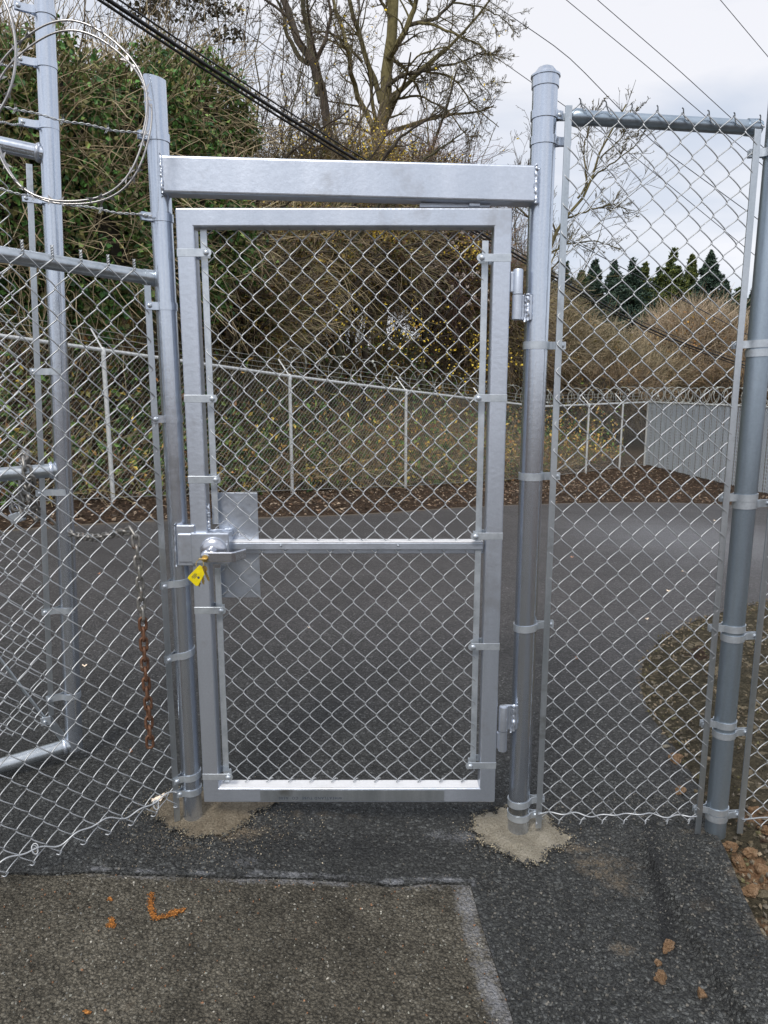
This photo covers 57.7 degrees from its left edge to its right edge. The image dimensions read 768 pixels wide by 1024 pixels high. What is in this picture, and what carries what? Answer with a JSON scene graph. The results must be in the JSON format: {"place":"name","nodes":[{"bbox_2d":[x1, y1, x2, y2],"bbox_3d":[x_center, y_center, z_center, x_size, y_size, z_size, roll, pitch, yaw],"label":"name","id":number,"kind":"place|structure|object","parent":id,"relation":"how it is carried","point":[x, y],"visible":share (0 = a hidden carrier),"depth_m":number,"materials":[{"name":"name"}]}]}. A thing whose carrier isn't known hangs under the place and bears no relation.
{"place":"outdoors","nodes":[
{"label":"outdoors","id":0,"kind":"place"},
{"bbox_2d":[0,873,512,1023],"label":"old pavement","id":1,"kind":"structure","parent":0,"point":[55,951],"depth_m":1.82,"materials":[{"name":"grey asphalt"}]},
{"bbox_2d":[82,1009,91,1013],"bbox_3d":[-0.696,1.171,1.632,0.023,0.001,0.012,2,10,14],"label":"paint mark","id":2,"kind":"object","parent":1,"relation":"on","point":[86,1011],"visible":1,"depth_m":1.63,"materials":[{"name":"orange paint"}]},
{"bbox_2d":[105,916,115,927],"bbox_3d":[-0.739,1.115,1.893,0.033,0.002,0.042,0,10,0],"label":"paint mark","id":3,"kind":"object","parent":1,"relation":"on","point":[111,922],"visible":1,"depth_m":1.89,"materials":[{"name":"orange paint"}]},
{"bbox_2d":[145,892,186,920],"bbox_3d":[-0.628,1.109,1.945,0.141,0.009,0.081,5,11,26],"label":"paint mark","id":4,"kind":"object","parent":1,"relation":"on","point":[153,913],"visible":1,"depth_m":1.94,"materials":[{"name":"orange paint"}]},
{"bbox_2d":[0,502,767,1023],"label":"driveway","id":5,"kind":"structure","parent":0,"point":[330,832],"depth_m":2.91,"materials":[{"name":"grey asphalt"}]},
{"bbox_2d":[149,788,274,836],"bbox_3d":[-0.568,1.012,2.362,0.457,0.031,0.282,0,10,0],"label":"concrete footing","id":6,"kind":"object","parent":5,"relation":"on","point":[218,817],"visible":0.51,"depth_m":2.33,"materials":[{"name":"beige concrete"}]},
{"bbox_2d":[151,792,166,801],"bbox_3d":[-0.780,0.986,2.406,0.034,0.013,0.063,5,11,26],"label":"fallen leaf","id":7,"kind":"object","parent":6,"relation":"on","point":[156,798],"visible":0.74,"depth_m":2.40,"materials":[{"name":"beige plant"}]},
{"bbox_2d":[35,773,612,892],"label":"loose sand","id":8,"kind":"structure","parent":5,"relation":"on","point":[254,833],"depth_m":2.24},
{"bbox_2d":[144,785,575,866],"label":"edge chips","id":9,"kind":"object","parent":5,"relation":"on","point":[513,856],"visible":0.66,"depth_m":2.28,"materials":[{"name":"stone"}]},
{"bbox_2d":[89,777,767,1023],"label":"loose chips","id":10,"kind":"object","parent":5,"relation":"on","point":[652,957],"visible":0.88,"depth_m":2.01,"materials":[{"name":"grey gravel"}]},
{"bbox_2d":[473,807,571,861],"bbox_3d":[0.455,1.065,2.331,0.299,0.018,0.287,-6,11,-29],"label":"concrete footing","id":11,"kind":"object","parent":5,"relation":"on","point":[533,843],"visible":0.83,"depth_m":2.30,"materials":[{"name":"beige concrete"}]},
{"bbox_2d":[654,958,661,966],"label":"clay clod","id":12,"kind":"object","parent":5,"relation":"on","point":[657,962],"visible":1,"depth_m":1.81,"materials":[{"name":"brown soil"}]},
{"bbox_2d":[653,969,666,984],"bbox_3d":[0.701,1.179,1.762,0.029,0.049,0.032,9,13,42],"label":"clay clod","id":13,"kind":"object","parent":5,"relation":"on","point":[660,977],"visible":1,"depth_m":1.75,"materials":[{"name":"brown soil"}]},
{"bbox_2d":[662,939,674,953],"bbox_3d":[0.756,1.164,1.861,0.062,0.035,0.027,-9,13,-41],"label":"clay clod","id":14,"kind":"object","parent":5,"relation":"on","point":[668,945],"visible":1,"depth_m":1.85,"materials":[{"name":"brown soil"}]},
{"bbox_2d":[668,753,683,764],"bbox_3d":[1.173,0.989,2.790,0.060,0.051,0.055,-3,10,-18],"label":"clay clod","id":15,"kind":"object","parent":5,"relation":"on","point":[677,757],"visible":0.83,"depth_m":2.78,"materials":[{"name":"orange soil"}]},
{"bbox_2d":[675,786,686,794],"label":"clay clod","id":16,"kind":"object","parent":5,"relation":"on","point":[683,789],"visible":0.67,"depth_m":2.56,"materials":[{"name":"orange soil"}]},
{"bbox_2d":[697,987,706,998],"bbox_3d":[0.783,1.187,1.713,0.024,0.034,0.024,4,11,23],"label":"clay clod","id":17,"kind":"object","parent":5,"relation":"on","point":[701,993],"visible":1,"depth_m":1.71,"materials":[{"name":"brown soil"}]},
{"bbox_2d":[0,294,767,842],"bbox_3d":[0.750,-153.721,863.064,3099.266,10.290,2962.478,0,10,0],"label":"ground","id":18,"kind":"structure","parent":0,"point":[634,448],"depth_m":11.98,"materials":[{"name":"soil"}]},
{"bbox_2d":[0,0,82,773],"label":"vehicle gate","id":19,"kind":"structure","parent":18,"relation":"on","point":[45,152],"depth_m":2.39,"materials":[{"name":"silver metal"}]},
{"bbox_2d":[0,0,20,117],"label":"razor wire coil","id":20,"kind":"object","parent":19,"relation":"hanging from","point":[11,84],"visible":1,"depth_m":1.59,"materials":[{"name":"metal"}]},
{"bbox_2d":[0,121,23,125],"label":"barbed wire","id":21,"kind":"object","parent":19,"relation":"attached to","point":[11,124],"visible":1,"depth_m":2.17,"materials":[{"name":"grey metal"}]},
{"bbox_2d":[0,0,229,358],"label":"bare sapling","id":22,"kind":"object","parent":18,"relation":"on","point":[191,20],"visible":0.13,"depth_m":12.31,"materials":[{"name":"brown plant"}]},
{"bbox_2d":[63,0,254,336],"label":"bare sapling","id":23,"kind":"object","parent":18,"relation":"on","point":[162,5],"visible":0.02,"depth_m":13.15,"materials":[{"name":"brown plant"}]},
{"bbox_2d":[0,0,333,398],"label":"ivy thicket","id":24,"kind":"object","parent":18,"relation":"on","point":[104,92],"visible":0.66,"depth_m":8.85,"materials":[{"name":"green plant"}]},
{"bbox_2d":[72,0,281,156],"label":"bare sapling","id":25,"kind":"object","parent":18,"relation":"on","point":[245,27],"visible":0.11,"depth_m":12.79,"materials":[{"name":"brown plant"}]},
{"bbox_2d":[112,0,249,56],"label":"evergreen bough","id":26,"kind":"object","parent":18,"relation":"on","point":[193,7],"visible":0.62,"depth_m":13.54,"materials":[{"name":"green plant"}]},
{"bbox_2d":[193,52,295,377],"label":"bare sapling","id":27,"kind":"object","parent":18,"relation":"on","point":[268,156],"visible":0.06,"depth_m":14.85,"materials":[{"name":"brown plant"}]},
{"bbox_2d":[161,0,333,202],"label":"bare sapling","id":28,"kind":"object","parent":18,"relation":"on","point":[267,58],"visible":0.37,"depth_m":15.25,"materials":[{"name":"brown plant"}]},
{"bbox_2d":[92,124,410,431],"bbox_3d":[-2.481,-4.578,13.605,6.168,6.066,6.586,0,10,0],"label":"shrub","id":29,"kind":"object","parent":18,"relation":"on","point":[277,337],"visible":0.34,"depth_m":12.80,"materials":[{"name":"brown plant"}]},
{"bbox_2d":[266,105,523,384],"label":"yellow leaved twigs","id":30,"kind":"object","parent":29,"relation":"attached to","point":[366,318],"visible":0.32,"depth_m":14.07,"materials":[{"name":"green plant"}]},
{"bbox_2d":[177,0,372,204],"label":"bare sapling","id":31,"kind":"object","parent":18,"relation":"on","point":[305,60],"visible":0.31,"depth_m":15.57,"materials":[{"name":"brown plant"}]},
{"bbox_2d":[216,94,363,446],"bbox_3d":[-2.261,-3.815,11.872,3.877,5.932,1.942,1,10,8],"label":"bare tree","id":32,"kind":"object","parent":18,"relation":"on","point":[230,359],"visible":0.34,"depth_m":11.66,"materials":[{"name":"brown plant"}]},
{"bbox_2d":[195,0,387,358],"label":"bare sapling","id":33,"kind":"object","parent":18,"relation":"on","point":[319,65],"visible":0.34,"depth_m":14.50,"materials":[{"name":"brown plant"}]},
{"bbox_2d":[232,47,370,386],"bbox_3d":[-1.544,-6.895,17.388,3.226,7.858,4.907,4,11,22],"label":"bare sapling","id":34,"kind":"object","parent":18,"relation":"on","point":[296,100],"visible":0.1,"depth_m":15.76,"materials":[{"name":"brown plant"}]},
{"bbox_2d":[0,243,625,510],"bbox_3d":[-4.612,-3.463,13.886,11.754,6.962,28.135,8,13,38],"label":"bramble thicket","id":35,"kind":"object","parent":18,"relation":"on","point":[336,460],"visible":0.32,"depth_m":12.83,"materials":[{"name":"plant"}]},
{"bbox_2d":[241,0,384,348],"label":"bare tree","id":36,"kind":"object","parent":18,"relation":"on","point":[287,10],"visible":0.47,"depth_m":18.08,"materials":[{"name":"brown plant"}]},
{"bbox_2d":[0,314,648,502],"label":"long boundary fence","id":37,"kind":"object","parent":18,"relation":"on","point":[103,354],"visible":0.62,"depth_m":10.98,"materials":[{"name":"metal"}]},
{"bbox_2d":[279,347,521,402],"bbox_3d":[1.153,-2.636,14.204,0.474,1.055,8.466,8,13,38],"label":"razor wire coil","id":38,"kind":"object","parent":37,"relation":"on","point":[372,361],"visible":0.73,"depth_m":13.06,"materials":[{"name":"silver metal"}]},
{"bbox_2d":[545,386,655,405],"bbox_3d":[5.800,-3.129,18.735,4.485,0.524,0.479,-7,12,-34],"label":"razor wire coil","id":39,"kind":"object","parent":37,"relation":"on","point":[617,401],"visible":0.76,"depth_m":18.77,"materials":[{"name":"silver metal"}]},
{"bbox_2d":[137,64,571,834],"bbox_3d":[-0.078,0.021,2.147,1.232,2.557,0.099,0,10,0],"label":"gateway","id":40,"kind":"object","parent":18,"relation":"on","point":[427,184],"visible":0.88,"depth_m":2.00,"materials":[{"name":"silver metal"}]},
{"bbox_2d":[0,103,147,135],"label":"barbed wire","id":41,"kind":"object","parent":40,"relation":"attached to","point":[15,109],"visible":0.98,"depth_m":1.84,"materials":[{"name":"grey metal"}]},
{"bbox_2d":[0,188,151,217],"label":"barbed wire","id":42,"kind":"object","parent":40,"relation":"attached to","point":[100,209],"visible":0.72,"depth_m":1.92,"materials":[{"name":"silver metal"}]},
{"bbox_2d":[0,15,152,205],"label":"razor wire coil","id":43,"kind":"object","parent":42,"relation":"hanging from","point":[6,166],"visible":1,"depth_m":1.82,"materials":[{"name":"metal"}]},
{"bbox_2d":[0,240,179,876],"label":"chain link fence","id":44,"kind":"object","parent":40,"relation":"attached to","point":[21,256],"visible":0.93,"depth_m":2.00,"materials":[{"name":"metal"}]},
{"bbox_2d":[10,448,154,748],"bbox_3d":[-0.997,0.253,2.307,0.760,0.890,0.158,9,13,42],"label":"steel chain","id":45,"kind":"object","parent":44,"relation":"hanging from","point":[24,459],"visible":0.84,"depth_m":2.12,"materials":[{"name":"metal"}]},
{"bbox_2d":[8,504,25,523],"bbox_3d":[-1.305,0.007,2.477,0.058,0.072,0.025,1,10,6],"label":"padlock","id":46,"kind":"object","parent":45,"relation":"hanging from","point":[13,516],"visible":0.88,"depth_m":2.47,"materials":[{"name":"metal"}]},
{"bbox_2d":[175,208,531,801],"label":"pedestrian gate","id":47,"kind":"structure","parent":40,"relation":"attached to","point":[234,545],"depth_m":2.13,"materials":[{"name":"silver metal"}]},
{"bbox_2d":[188,558,209,586],"bbox_3d":[-0.543,0.178,2.043,0.062,0.085,0.022,0,10,0],"label":"key bunch","id":48,"kind":"object","parent":47,"relation":"hanging from","point":[195,576],"visible":1,"depth_m":2.04,"materials":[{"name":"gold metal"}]},
{"bbox_2d":[262,86,450,435],"bbox_3d":[-0.706,-4.832,14.297,3.483,7.033,3.306,-9,14,-42],"label":"bare tree","id":49,"kind":"object","parent":18,"relation":"on","point":[337,349],"visible":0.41,"depth_m":14.40,"materials":[{"name":"brown plant"}]},
{"bbox_2d":[303,35,411,342],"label":"bare sapling","id":50,"kind":"object","parent":18,"relation":"on","point":[389,98],"visible":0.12,"depth_m":17.41,"materials":[{"name":"brown plant"}]},
{"bbox_2d":[257,82,477,365],"bbox_3d":[-0.904,-6.671,16.483,6.263,6.777,6.014,0,10,0],"label":"shrub","id":51,"kind":"object","parent":18,"relation":"on","point":[411,236],"visible":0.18,"depth_m":15.97,"materials":[{"name":"brown plant"}]},
{"bbox_2d":[0,455,767,525],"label":"leaf litter","id":52,"kind":"object","parent":18,"relation":"on","point":[418,486],"visible":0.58,"depth_m":12.78,"materials":[{"name":"brown plant"}]},
{"bbox_2d":[261,0,533,385],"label":"maple tree","id":53,"kind":"object","parent":18,"relation":"on","point":[392,39],"visible":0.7,"depth_m":20.63,"materials":[{"name":"brown plant"}]},
{"bbox_2d":[323,118,477,428],"bbox_3d":[-0.192,-5.099,15.733,4.435,6.782,2.267,0,10,0],"label":"bare tree","id":54,"kind":"object","parent":18,"relation":"on","point":[364,353],"visible":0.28,"depth_m":15.85,"materials":[{"name":"brown plant"}]},
{"bbox_2d":[305,97,527,370],"bbox_3d":[0.887,-7.257,18.456,6.933,7.238,5.631,0,10,0],"label":"shrub","id":55,"kind":"object","parent":18,"relation":"on","point":[473,262],"visible":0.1,"depth_m":17.76,"materials":[{"name":"brown plant"}]},
{"bbox_2d":[429,231,488,309],"bbox_3d":[1.851,-5.854,16.825,1.569,1.845,0.828,0,10,0],"label":"seed head vine","id":56,"kind":"object","parent":55,"relation":"attached to","point":[461,232],"visible":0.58,"depth_m":16.79,"materials":[{"name":"brown plant"}]},
{"bbox_2d":[370,331,477,402],"bbox_3d":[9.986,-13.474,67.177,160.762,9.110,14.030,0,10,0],"label":"shrub","id":57,"kind":"object","parent":18,"relation":"on","point":[418,360],"visible":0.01,"depth_m":63.04,"materials":[{"name":"brown plant"}]},
{"bbox_2d":[375,155,521,442],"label":"bare tree","id":58,"kind":"object","parent":18,"relation":"on","point":[423,356],"visible":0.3,"depth_m":16.79,"materials":[{"name":"brown plant"}]},
{"bbox_2d":[382,25,524,412],"bbox_3d":[1.166,-6.875,17.699,3.105,9.189,4.897,-6,12,-31],"label":"bare sapling","id":59,"kind":"object","parent":18,"relation":"on","point":[431,151],"visible":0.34,"depth_m":16.66,"materials":[{"name":"brown plant"}]},
{"bbox_2d":[376,106,552,415],"bbox_3d":[2.168,-6.660,19.604,5.017,8.882,4.126,1,10,8],"label":"bare sapling","id":60,"kind":"object","parent":18,"relation":"on","point":[440,379],"visible":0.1,"depth_m":18.83,"materials":[{"name":"brown plant"}]},
{"bbox_2d":[383,220,594,414],"bbox_3d":[2.734,-5.369,19.404,6.175,5.748,5.438,0,10,0],"label":"shrub","id":61,"kind":"object","parent":18,"relation":"on","point":[513,341],"visible":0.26,"depth_m":18.85,"materials":[{"name":"brown plant"}]},
{"bbox_2d":[423,132,576,440],"bbox_3d":[3.101,-6.299,20.418,5.173,8.555,4.187,-8,13,-40],"label":"bare sapling","id":62,"kind":"object","parent":18,"relation":"on","point":[525,265],"visible":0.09,"depth_m":20.27,"materials":[{"name":"brown plant"}]},
{"bbox_2d":[553,261,587,410],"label":"conifer tree","id":63,"kind":"object","parent":18,"relation":"on","point":[567,270],"visible":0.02,"depth_m":47.63,"materials":[{"name":"green plant"}]},
{"bbox_2d":[404,0,753,254],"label":"overhead wire","id":64,"kind":"object","parent":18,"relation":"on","point":[615,142],"visible":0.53,"depth_m":28.00,"materials":[{"name":"grey metal"}]},
{"bbox_2d":[574,267,588,297],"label":"conifer tree","id":65,"kind":"object","parent":18,"relation":"on","point":[585,279],"visible":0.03,"depth_m":49.63,"materials":[{"name":"green plant"}]},
{"bbox_2d":[491,80,679,425],"bbox_3d":[5.927,-7.852,22.781,5.942,10.762,3.889,0,10,0],"label":"bare tree","id":66,"kind":"object","parent":18,"relation":"on","point":[593,176],"visible":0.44,"depth_m":22.47,"materials":[{"name":"brown plant"}]},
{"bbox_2d":[575,258,605,319],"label":"conifer tree","id":67,"kind":"object","parent":18,"relation":"on","point":[597,270],"visible":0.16,"depth_m":47.64,"materials":[{"name":"green plant"}]},
{"bbox_2d":[444,316,767,432],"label":"brown shrub","id":68,"kind":"object","parent":18,"relation":"on","point":[714,375],"visible":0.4,"depth_m":23.36,"materials":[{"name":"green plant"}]},
{"bbox_2d":[507,255,707,435],"bbox_3d":[7.326,-5.533,25.062,7.690,7.190,8.933,8,13,38],"label":"brown shrub","id":69,"kind":"object","parent":18,"relation":"on","point":[592,343],"visible":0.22,"depth_m":24.35,"materials":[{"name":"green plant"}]},
{"bbox_2d":[590,259,628,320],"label":"conifer tree","id":70,"kind":"object","parent":18,"relation":"on","point":[612,279],"visible":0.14,"depth_m":45.74,"materials":[{"name":"green plant"}]},
{"bbox_2d":[490,1,757,219],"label":"overhead wire","id":71,"kind":"object","parent":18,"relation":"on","point":[617,106],"visible":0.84,"depth_m":23.86,"materials":[{"name":"grey metal"}]},
{"bbox_2d":[589,257,660,350],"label":"conifer tree","id":72,"kind":"object","parent":18,"relation":"on","point":[633,282],"visible":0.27,"depth_m":41.92,"materials":[{"name":"green plant"}]},
{"bbox_2d":[640,261,655,317],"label":"conifer tree","id":73,"kind":"object","parent":18,"relation":"on","point":[645,268],"visible":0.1,"depth_m":47.69,"materials":[{"name":"green plant"}]},
{"bbox_2d":[650,266,672,297],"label":"conifer tree","id":74,"kind":"object","parent":18,"relation":"on","point":[657,276],"visible":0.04,"depth_m":49.70,"materials":[{"name":"green plant"}]},
{"bbox_2d":[566,0,762,165],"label":"overhead wire","id":75,"kind":"object","parent":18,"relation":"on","point":[650,69],"visible":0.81,"depth_m":25.55,"materials":[{"name":"grey metal"}]},
{"bbox_2d":[648,246,690,321],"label":"conifer tree","id":76,"kind":"object","parent":18,"relation":"on","point":[671,269],"visible":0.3,"depth_m":43.70,"materials":[{"name":"green plant"}]},
{"bbox_2d":[598,0,763,147],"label":"overhead wire","id":77,"kind":"object","parent":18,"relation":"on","point":[667,60],"visible":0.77,"depth_m":25.51,"materials":[{"name":"grey metal"}]},
{"bbox_2d":[678,253,698,305],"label":"conifer tree","id":78,"kind":"object","parent":18,"relation":"on","point":[692,267],"visible":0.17,"depth_m":45.71,"materials":[{"name":"green plant"}]},
{"bbox_2d":[618,281,767,431],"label":"brown shrub","id":79,"kind":"object","parent":18,"relation":"on","point":[693,322],"visible":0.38,"depth_m":28.16,"materials":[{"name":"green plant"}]},
{"bbox_2d":[645,401,767,493],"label":"slatted fence","id":80,"kind":"object","parent":18,"relation":"on","point":[652,435],"visible":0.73,"depth_m":17.44,"materials":[{"name":"metal"}]},
{"bbox_2d":[644,386,767,406],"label":"razor wire coil","id":81,"kind":"object","parent":80,"relation":"on","point":[688,402],"visible":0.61,"depth_m":17.51,"materials":[{"name":"silver metal"}]},
{"bbox_2d":[685,249,748,415],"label":"conifer tree","id":82,"kind":"object","parent":18,"relation":"on","point":[711,282],"visible":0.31,"depth_m":41.77,"materials":[{"name":"green plant"}]},
{"bbox_2d":[716,281,738,314],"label":"conifer tree","id":83,"kind":"object","parent":18,"relation":"on","point":[730,291],"visible":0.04,"depth_m":43.99,"materials":[{"name":"green plant"}]},
{"bbox_2d":[733,287,749,318],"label":"conifer tree","id":84,"kind":"object","parent":18,"relation":"on","point":[738,296],"visible":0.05,"depth_m":46.00,"materials":[{"name":"green plant"}]},
{"bbox_2d":[746,287,751,323],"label":"conifer tree","id":85,"kind":"object","parent":18,"relation":"on","point":[749,299],"visible":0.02,"depth_m":46.20,"materials":[{"name":"green plant"}]},
{"bbox_2d":[0,0,767,361],"label":"sky","id":86,"kind":"structure","parent":0,"point":[702,39],"materials":[{"name":"white"}]},
{"bbox_2d":[97,0,744,367],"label":"power cable","id":87,"kind":"object","parent":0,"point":[200,66],"visible":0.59,"depth_m":8.52,"materials":[{"name":"black rubber"}]},
{"bbox_2d":[105,0,744,365],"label":"power cable","id":88,"kind":"object","parent":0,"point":[176,45],"visible":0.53,"depth_m":8.61,"materials":[{"name":"black rubber"}]},
{"bbox_2d":[118,0,743,361],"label":"power cable","id":89,"kind":"object","parent":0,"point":[176,38],"visible":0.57,"depth_m":8.75,"materials":[{"name":"black rubber"}]},
{"bbox_2d":[204,4,747,334],"bbox_3d":[4.529,-10.199,22.577,28.539,15.989,0.024,0,10,0],"label":"overhead wire","id":90,"kind":"object","parent":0,"point":[524,215],"visible":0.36,"depth_m":22.89,"materials":[{"name":"grey metal"}]},
{"bbox_2d":[637,599,767,935],"bbox_3d":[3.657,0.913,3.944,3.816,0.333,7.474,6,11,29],"label":"verge","id":91,"kind":"structure","parent":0,"point":[689,690],"depth_m":3.18,"materials":[{"name":"gravel"}]},
{"bbox_2d":[535,98,767,839],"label":"chain link fence","id":92,"kind":"object","parent":91,"relation":"on","point":[731,626],"visible":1,"depth_m":2.11,"materials":[{"name":"metal"}]},
{"bbox_2d":[722,841,738,851],"bbox_3d":[1.123,1.085,2.260,0.053,0.040,0.023,3,10,17],"label":"clay clod","id":93,"kind":"object","parent":91,"relation":"on","point":[728,845],"visible":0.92,"depth_m":2.25,"materials":[{"name":"brown soil"}]},
{"bbox_2d":[731,854,745,871],"bbox_3d":[1.114,1.097,2.183,0.035,0.034,0.065,0,10,2],"label":"clay clod","id":94,"kind":"object","parent":91,"relation":"on","point":[741,866],"visible":0.98,"depth_m":2.17,"materials":[{"name":"brown soil"}]},
{"bbox_2d":[742,847,757,857],"bbox_3d":[1.171,1.089,2.224,0.060,0.040,0.036,-2,10,-10],"label":"clay clod","id":95,"kind":"object","parent":91,"relation":"on","point":[747,852],"visible":1,"depth_m":2.21,"materials":[{"name":"brown soil"}]},
{"bbox_2d":[741,883,759,897],"bbox_3d":[1.077,1.115,2.056,0.063,0.043,0.036,-1,10,-5],"label":"clay clod","id":96,"kind":"object","parent":91,"relation":"on","point":[750,890],"visible":0.91,"depth_m":2.05,"materials":[{"name":"brown soil"}]},
{"bbox_2d":[747,806,758,812],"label":"clay clod","id":97,"kind":"object","parent":91,"relation":"on","point":[751,809],"visible":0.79,"depth_m":2.44,"materials":[{"name":"brown soil"}]},
{"bbox_2d":[754,863,767,879],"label":"clay clod","id":98,"kind":"object","parent":91,"relation":"on","point":[760,869],"visible":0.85,"depth_m":2.14,"materials":[{"name":"brown soil"}]},
{"bbox_2d":[757,825,767,834],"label":"clay clod","id":99,"kind":"object","parent":91,"relation":"on","point":[764,830],"visible":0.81,"depth_m":2.33,"materials":[{"name":"brown soil"}]},
{"bbox_2d":[720,0,767,56],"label":"overhead wire","id":100,"kind":"object","parent":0,"point":[744,28],"visible":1,"depth_m":27.14,"materials":[{"name":"grey metal"}]}
]}

